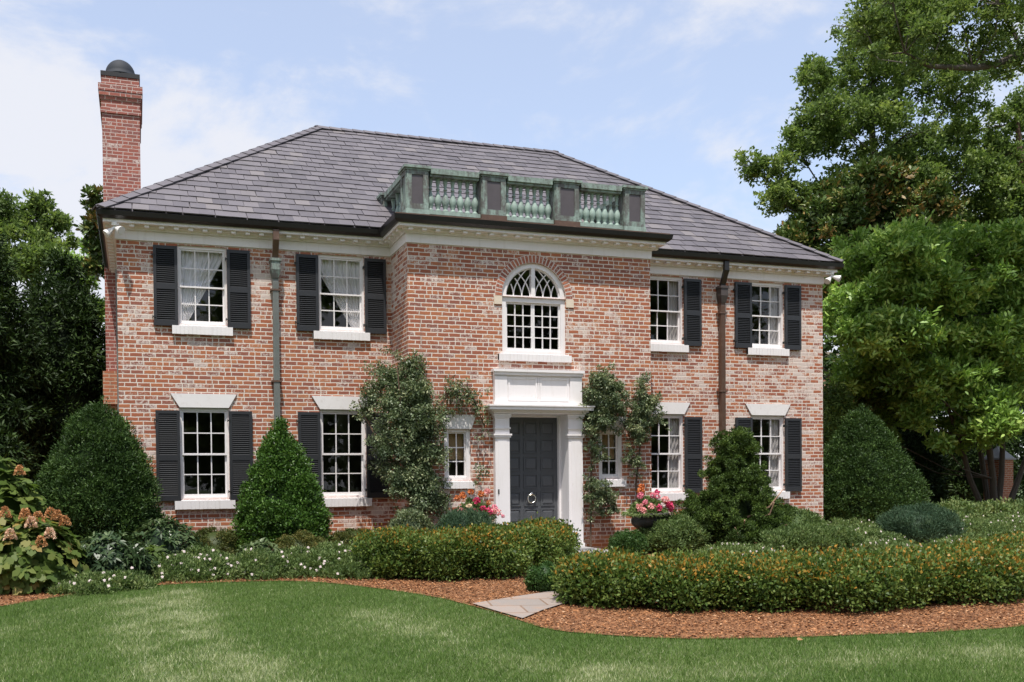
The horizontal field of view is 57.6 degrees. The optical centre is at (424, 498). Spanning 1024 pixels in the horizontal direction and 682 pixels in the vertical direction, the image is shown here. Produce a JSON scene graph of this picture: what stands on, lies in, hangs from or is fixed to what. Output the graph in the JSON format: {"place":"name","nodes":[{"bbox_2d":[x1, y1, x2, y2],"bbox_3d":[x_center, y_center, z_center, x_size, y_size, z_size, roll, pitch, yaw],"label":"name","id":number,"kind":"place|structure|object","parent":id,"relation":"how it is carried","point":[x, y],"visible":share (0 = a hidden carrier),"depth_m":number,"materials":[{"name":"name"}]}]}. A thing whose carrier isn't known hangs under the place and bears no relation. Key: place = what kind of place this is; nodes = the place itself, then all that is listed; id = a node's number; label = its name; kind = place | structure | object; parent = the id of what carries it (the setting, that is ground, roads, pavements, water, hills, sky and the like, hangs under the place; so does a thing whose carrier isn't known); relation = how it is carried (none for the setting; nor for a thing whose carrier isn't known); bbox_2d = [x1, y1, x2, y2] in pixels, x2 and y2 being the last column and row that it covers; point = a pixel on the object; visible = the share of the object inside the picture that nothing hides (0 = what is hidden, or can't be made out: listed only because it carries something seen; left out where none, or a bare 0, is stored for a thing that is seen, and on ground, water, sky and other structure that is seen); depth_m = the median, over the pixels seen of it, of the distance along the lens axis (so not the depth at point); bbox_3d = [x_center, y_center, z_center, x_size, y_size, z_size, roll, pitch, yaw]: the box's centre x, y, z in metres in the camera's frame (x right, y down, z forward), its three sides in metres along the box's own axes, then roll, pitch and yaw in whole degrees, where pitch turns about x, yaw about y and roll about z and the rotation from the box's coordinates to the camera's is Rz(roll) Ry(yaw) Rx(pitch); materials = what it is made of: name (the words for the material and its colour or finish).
{"place":"outdoors","nodes":[
{"label":"outdoors","id":0,"kind":"place"},
{"bbox_2d":[0,491,1023,681],"bbox_3d":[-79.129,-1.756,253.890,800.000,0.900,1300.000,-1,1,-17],"label":"lawn","id":1,"kind":"structure","parent":0,"point":[161,621],"depth_m":7.97,"materials":[{"name":"plant"}]},
{"bbox_2d":[0,187,82,326],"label":"oak tree","id":2,"kind":"object","parent":1,"relation":"on","point":[40,234],"visible":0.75,"depth_m":30.92,"materials":[{"name":"green plant"}]},
{"bbox_2d":[91,60,844,553],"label":"brick house","id":3,"kind":"structure","parent":1,"relation":"on","point":[297,280],"depth_m":16.36,"materials":[{"name":"brick"}]},
{"bbox_2d":[172,245,232,335],"bbox_3d":[-3.737,-3.485,15.527,0.988,1.484,0.216,-1,1,-17],"label":"window","id":4,"kind":"structure","parent":3,"relation":"in","point":[197,267],"depth_m":15.55,"materials":[{"name":"white paint"}]},
{"bbox_2d":[171,393,236,509],"bbox_3d":[-3.698,-0.797,15.559,1.082,1.931,0.185,-1,1,-17],"label":"window","id":5,"kind":"structure","parent":3,"relation":"in","point":[199,403],"depth_m":15.54,"materials":[{"name":"white paint"}]},
{"bbox_2d":[313,254,369,340],"bbox_3d":[-1.473,-3.521,16.230,1.003,1.484,0.216,-1,1,-17],"label":"window","id":6,"kind":"structure","parent":3,"relation":"in","point":[343,276],"depth_m":16.30,"materials":[{"name":"white paint"}]},
{"bbox_2d":[312,396,371,506],"bbox_3d":[-1.435,-0.833,16.262,1.097,1.932,0.185,-1,1,-17],"label":"window","id":7,"kind":"structure","parent":3,"relation":"in","point":[342,403],"depth_m":16.25,"materials":[{"name":"white paint"}]},
{"bbox_2d":[349,345,492,520],"bbox_3d":[-0.092,-0.819,15.456,2.451,3.613,1.157,-1,1,6],"label":"climbing vine","id":8,"kind":"object","parent":3,"relation":"attached to","point":[421,490],"visible":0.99,"depth_m":15.37,"materials":[{"name":"green plant"}]},
{"bbox_2d":[441,415,475,488],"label":"side window","id":9,"kind":"structure","parent":3,"relation":"in","point":[458,439],"depth_m":15.85,"materials":[{"name":"white paint"}]},
{"bbox_2d":[509,417,557,525],"bbox_3d":[1.896,-0.313,16.503,1.048,2.279,0.110,-1,1,-17],"label":"door","id":10,"kind":"structure","parent":3,"relation":"in","point":[533,441],"depth_m":16.51,"materials":[{"name":"wood"}]},
{"bbox_2d":[494,255,573,362],"bbox_3d":[1.910,-3.329,16.196,1.510,1.859,0.183,-1,1,-17],"label":"arched window","id":11,"kind":"structure","parent":3,"relation":"in","point":[531,354],"depth_m":16.20,"materials":[{"name":"white paint"}]},
{"bbox_2d":[599,417,627,486],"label":"side window","id":12,"kind":"structure","parent":3,"relation":"in","point":[605,469],"depth_m":16.74,"materials":[{"name":"white paint"}]},
{"bbox_2d":[577,361,671,546],"bbox_3d":[3.688,-0.774,16.578,2.116,3.403,0.617,-1,1,-23],"label":"climbing vine","id":13,"kind":"object","parent":3,"relation":"attached to","point":[605,399],"visible":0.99,"depth_m":16.39,"materials":[{"name":"green plant"}]},
{"bbox_2d":[650,275,688,352],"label":"window","id":14,"kind":"structure","parent":3,"relation":"in","point":[673,343],"depth_m":18.24,"materials":[{"name":"white paint"}]},
{"bbox_2d":[651,402,689,500],"bbox_3d":[4.717,-0.932,18.197,1.097,1.932,0.231,-1,1,-17],"label":"window","id":15,"kind":"structure","parent":3,"relation":"in","point":[676,410],"depth_m":18.28,"materials":[{"name":"white paint"}]},
{"bbox_2d":[746,282,789,355],"bbox_3d":[6.947,-3.657,18.852,0.988,1.484,0.232,-1,1,-17],"label":"window","id":16,"kind":"structure","parent":3,"relation":"in","point":[774,347],"depth_m":18.94,"materials":[{"name":"white paint"}]},
{"bbox_2d":[745,404,790,498],"bbox_3d":[6.980,-0.968,18.900,1.082,1.932,0.232,-1,1,-17],"label":"window","id":17,"kind":"structure","parent":3,"relation":"in","point":[757,411],"depth_m":18.98,"materials":[{"name":"white paint"}]},
{"bbox_2d":[823,352,838,385],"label":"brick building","id":18,"kind":"structure","parent":1,"relation":"on","point":[828,354],"depth_m":55.91,"materials":[{"name":"beige brick"}]},
{"bbox_2d":[823,331,1023,500],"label":"woods","id":19,"kind":"object","parent":1,"relation":"on","point":[829,362],"visible":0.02,"depth_m":40.16,"materials":[{"name":"green plant"}]},
{"bbox_2d":[0,549,1023,637],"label":"mulch bed","id":20,"kind":"object","parent":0,"point":[711,626],"visible":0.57,"depth_m":9.44,"materials":[{"name":"brown wood"}]},
{"bbox_2d":[0,414,35,503],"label":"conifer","id":21,"kind":"object","parent":20,"relation":"on","point":[9,443],"visible":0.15,"depth_m":15.93,"materials":[{"name":"green plant"}]},
{"bbox_2d":[0,456,46,527],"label":"hydrangea","id":22,"kind":"object","parent":20,"relation":"on","point":[16,492],"visible":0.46,"depth_m":12.84,"materials":[{"name":"green plant"}]},
{"bbox_2d":[0,233,63,483],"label":"conifer","id":23,"kind":"object","parent":20,"relation":"on","point":[19,416],"visible":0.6,"depth_m":18.51,"materials":[{"name":"green plant"}]},
{"bbox_2d":[0,506,91,595],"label":"hydrangea","id":24,"kind":"object","parent":20,"relation":"on","point":[32,556],"visible":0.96,"depth_m":11.24,"materials":[{"name":"green plant"}]},
{"bbox_2d":[15,247,105,475],"bbox_3d":[-8.106,-2.165,20.826,3.231,6.950,3.423,0,1,19],"label":"conifer","id":25,"kind":"object","parent":20,"relation":"on","point":[75,339],"visible":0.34,"depth_m":20.18,"materials":[{"name":"green plant"}]},
{"bbox_2d":[53,235,104,328],"bbox_3d":[-9.012,-2.964,24.586,1.671,7.988,2.017,-1,1,-17],"label":"tree","id":26,"kind":"object","parent":20,"relation":"on","point":[95,286],"visible":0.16,"depth_m":24.17,"materials":[{"name":"green plant"}]},
{"bbox_2d":[28,395,171,552],"bbox_3d":[-4.876,-0.189,13.932,2.070,2.791,2.054,-1,1,-17],"label":"yew","id":27,"kind":"object","parent":20,"relation":"on","point":[97,475],"visible":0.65,"depth_m":13.47,"materials":[{"name":"green plant"}]},
{"bbox_2d":[63,530,157,575],"bbox_3d":[-4.160,0.823,12.214,1.291,0.822,1.123,-1,1,-17],"label":"rhododendron","id":28,"kind":"object","parent":20,"relation":"on","point":[109,550],"visible":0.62,"depth_m":11.97,"materials":[{"name":"green plant"}]},
{"bbox_2d":[134,544,171,576],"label":"plant","id":29,"kind":"object","parent":20,"relation":"on","point":[155,550],"visible":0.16,"depth_m":12.57,"materials":[{"name":"green plant"}]},
{"bbox_2d":[129,515,202,554],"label":"rhododendron","id":30,"kind":"object","parent":20,"relation":"on","point":[169,535],"visible":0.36,"depth_m":13.24,"materials":[{"name":"green plant"}]},
{"bbox_2d":[42,540,381,596],"bbox_3d":[-2.808,0.911,12.771,4.660,0.638,2.403,-1,1,-22],"label":"flower bed","id":31,"kind":"object","parent":20,"relation":"on","point":[334,560],"visible":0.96,"depth_m":12.47,"materials":[{"name":"green plant"}]},
{"bbox_2d":[191,525,242,556],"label":"boxwood","id":32,"kind":"object","parent":20,"relation":"on","point":[223,540],"visible":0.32,"depth_m":14.47,"materials":[{"name":"green plant"}]},
{"bbox_2d":[235,538,281,555],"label":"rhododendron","id":33,"kind":"object","parent":20,"relation":"on","point":[254,544],"visible":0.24,"depth_m":13.42,"materials":[{"name":"green plant"}]},
{"bbox_2d":[229,416,333,548],"bbox_3d":[-2.297,-0.101,14.929,1.712,2.499,1.723,-1,1,-17],"label":"holly","id":34,"kind":"object","parent":20,"relation":"on","point":[280,488],"visible":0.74,"depth_m":14.54,"materials":[{"name":"green plant"}]},
{"bbox_2d":[268,529,329,551],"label":"boxwood","id":35,"kind":"object","parent":20,"relation":"on","point":[304,538],"visible":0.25,"depth_m":13.91,"materials":[{"name":"green plant"}]},
{"bbox_2d":[328,528,367,547],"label":"boxwood","id":36,"kind":"object","parent":20,"relation":"on","point":[343,536],"visible":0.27,"depth_m":14.86,"materials":[{"name":"green plant"}]},
{"bbox_2d":[387,507,434,530],"bbox_3d":[-0.206,0.597,14.792,0.913,0.967,0.717,-1,1,-17],"label":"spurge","id":37,"kind":"object","parent":20,"relation":"on","point":[415,518],"visible":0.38,"depth_m":14.67,"materials":[{"name":"green plant"}]},
{"bbox_2d":[349,522,536,581],"bbox_3d":[0.239,0.760,12.825,2.732,0.974,1.814,0,1,8],"label":"hedge","id":38,"kind":"object","parent":20,"relation":"on","point":[468,551],"visible":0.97,"depth_m":12.40,"materials":[{"name":"green plant"}]},
{"bbox_2d":[430,505,497,530],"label":"juniper","id":39,"kind":"object","parent":20,"relation":"on","point":[457,517],"visible":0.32,"depth_m":14.35,"materials":[{"name":"green plant"}]},
{"bbox_2d":[72,153,969,425],"bbox_3d":[3.962,-4.592,25.176,25.228,10.956,5.045,-1,1,-17],"label":"magnolia tree","id":40,"kind":"object","parent":20,"relation":"on","point":[873,191],"visible":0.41,"depth_m":26.45,"materials":[{"name":"green plant"}]},
{"bbox_2d":[490,511,584,570],"bbox_3d":[1.619,0.694,14.142,1.546,0.971,2.569,0,1,30],"label":"hedge","id":41,"kind":"object","parent":20,"relation":"on","point":[553,539],"visible":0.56,"depth_m":13.53,"materials":[{"name":"green plant"}]},
{"bbox_2d":[523,558,557,591],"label":"boxwood","id":42,"kind":"object","parent":20,"relation":"on","point":[536,578],"visible":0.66,"depth_m":11.24,"materials":[{"name":"green plant"}]},
{"bbox_2d":[608,528,649,556],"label":"boxwood","id":43,"kind":"object","parent":20,"relation":"on","point":[637,540],"visible":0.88,"depth_m":15.27,"materials":[{"name":"green plant"}]},
{"bbox_2d":[628,512,668,552],"bbox_3d":[3.878,0.593,16.068,0.730,0.720,0.730,-1,1,-17],"label":"flower urn","id":44,"kind":"object","parent":20,"relation":"on","point":[642,521],"visible":0.44,"depth_m":15.83,"materials":[{"name":"black metal"}]},
{"bbox_2d":[621,484,673,517],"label":"potted flowers","id":45,"kind":"object","parent":44,"relation":"in","point":[644,505],"visible":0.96,"depth_m":15.90,"materials":[{"name":"pink plant"}]},
{"bbox_2d":[637,512,712,553],"bbox_3d":[4.270,0.628,15.994,1.402,0.832,1.259,-1,1,-17],"label":"broadleaf shrub","id":46,"kind":"object","parent":20,"relation":"on","point":[679,531],"visible":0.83,"depth_m":15.62,"materials":[{"name":"green plant"}]},
{"bbox_2d":[670,426,795,547],"bbox_3d":[5.402,-0.062,16.279,2.121,2.452,2.148,-1,1,-17],"label":"hinoki cypress","id":47,"kind":"object","parent":20,"relation":"on","point":[737,501],"visible":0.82,"depth_m":15.88,"materials":[{"name":"green plant"}]},
{"bbox_2d":[547,530,1023,614],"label":"hedge","id":48,"kind":"object","parent":20,"relation":"on","point":[966,567],"visible":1,"depth_m":9.93,"materials":[{"name":"green plant"}]},
{"bbox_2d":[784,505,829,526],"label":"broadleaf shrub","id":49,"kind":"object","parent":20,"relation":"on","point":[800,516],"visible":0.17,"depth_m":16.98,"materials":[{"name":"green plant"}]},
{"bbox_2d":[757,520,864,553],"bbox_3d":[6.395,0.715,15.322,2.041,0.757,1.313,-1,1,-17],"label":"broadleaf shrub","id":50,"kind":"object","parent":20,"relation":"on","point":[806,537],"visible":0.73,"depth_m":14.97,"materials":[{"name":"green plant"}]},
{"bbox_2d":[823,380,860,449],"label":"juniper tree","id":51,"kind":"object","parent":20,"relation":"on","point":[836,403],"visible":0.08,"depth_m":25.32,"materials":[{"name":"green plant"}]},
{"bbox_2d":[693,510,1023,557],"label":"flower bed","id":52,"kind":"object","parent":20,"relation":"on","point":[977,526],"visible":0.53,"depth_m":16.31,"materials":[{"name":"green plant"}]},
{"bbox_2d":[733,2,1023,301],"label":"oak tree","id":53,"kind":"object","parent":20,"relation":"on","point":[834,121],"visible":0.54,"depth_m":29.98,"materials":[{"name":"green plant"}]},
{"bbox_2d":[823,402,934,522],"bbox_3d":[9.765,-0.607,20.648,3.013,3.111,2.823,-1,1,-17],"label":"yew","id":54,"kind":"object","parent":20,"relation":"on","point":[870,472],"visible":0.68,"depth_m":19.92,"materials":[{"name":"green plant"}]},
{"bbox_2d":[895,427,914,463],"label":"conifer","id":55,"kind":"object","parent":20,"relation":"on","point":[903,443],"visible":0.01,"depth_m":29.32,"materials":[{"name":"green plant"}]},
{"bbox_2d":[811,209,1023,503],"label":"magnolia tree","id":56,"kind":"object","parent":20,"relation":"on","point":[959,336],"visible":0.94,"depth_m":24.30,"materials":[{"name":"green plant"}]},
{"bbox_2d":[874,500,967,543],"bbox_3d":[9.306,0.495,17.405,1.795,0.969,1.462,-1,1,-17],"label":"juniper","id":57,"kind":"object","parent":20,"relation":"on","point":[920,522],"visible":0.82,"depth_m":17.01,"materials":[{"name":"green plant"}]},
{"bbox_2d":[896,421,952,503],"bbox_3d":[16.232,-1.206,30.720,2.335,4.201,2.379,0,1,25],"label":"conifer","id":58,"kind":"object","parent":20,"relation":"on","point":[913,440],"visible":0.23,"depth_m":30.07,"materials":[{"name":"green plant"}]},
{"bbox_2d":[834,0,1023,86],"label":"oak tree","id":59,"kind":"object","parent":20,"relation":"on","point":[927,21],"visible":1,"depth_m":21.40,"materials":[{"name":"green plant"}]},
{"bbox_2d":[929,494,1023,518],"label":"planting","id":60,"kind":"object","parent":20,"relation":"on","point":[962,507],"visible":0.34,"depth_m":23.10,"materials":[{"name":"green plant"}]},
{"bbox_2d":[942,409,1023,503],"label":"tree","id":61,"kind":"object","parent":20,"relation":"on","point":[957,486],"visible":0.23,"depth_m":32.23,"materials":[{"name":"green plant"}]},
{"bbox_2d":[945,80,1023,221],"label":"oak tree","id":62,"kind":"object","parent":20,"relation":"on","point":[993,140],"visible":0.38,"depth_m":31.02,"materials":[{"name":"green plant"}]},
{"bbox_2d":[984,446,1015,501],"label":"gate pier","id":63,"kind":"structure","parent":20,"relation":"on","point":[1008,478],"depth_m":29.81,"materials":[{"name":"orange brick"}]},
{"bbox_2d":[0,0,1023,459],"label":"sky","id":64,"kind":"structure","parent":0,"point":[661,95],"materials":[{"name":"blue"}]},
{"bbox_2d":[473,590,571,617],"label":"path","id":65,"kind":"structure","parent":0,"point":[522,606],"depth_m":10.24,"materials":[{"name":"beige stone"}]},
{"bbox_3d":[0.822,0.642,15.120,0.730,0.720,0.730,-1,1,-17],"label":"flower urn","id":66,"kind":"object","parent":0,"visible":0},
{"bbox_2d":[447,488,504,519],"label":"potted flowers","id":67,"kind":"object","parent":66,"relation":"in","point":[479,504],"visible":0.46,"depth_m":15.03,"materials":[{"name":"pink plant"}]}
]}

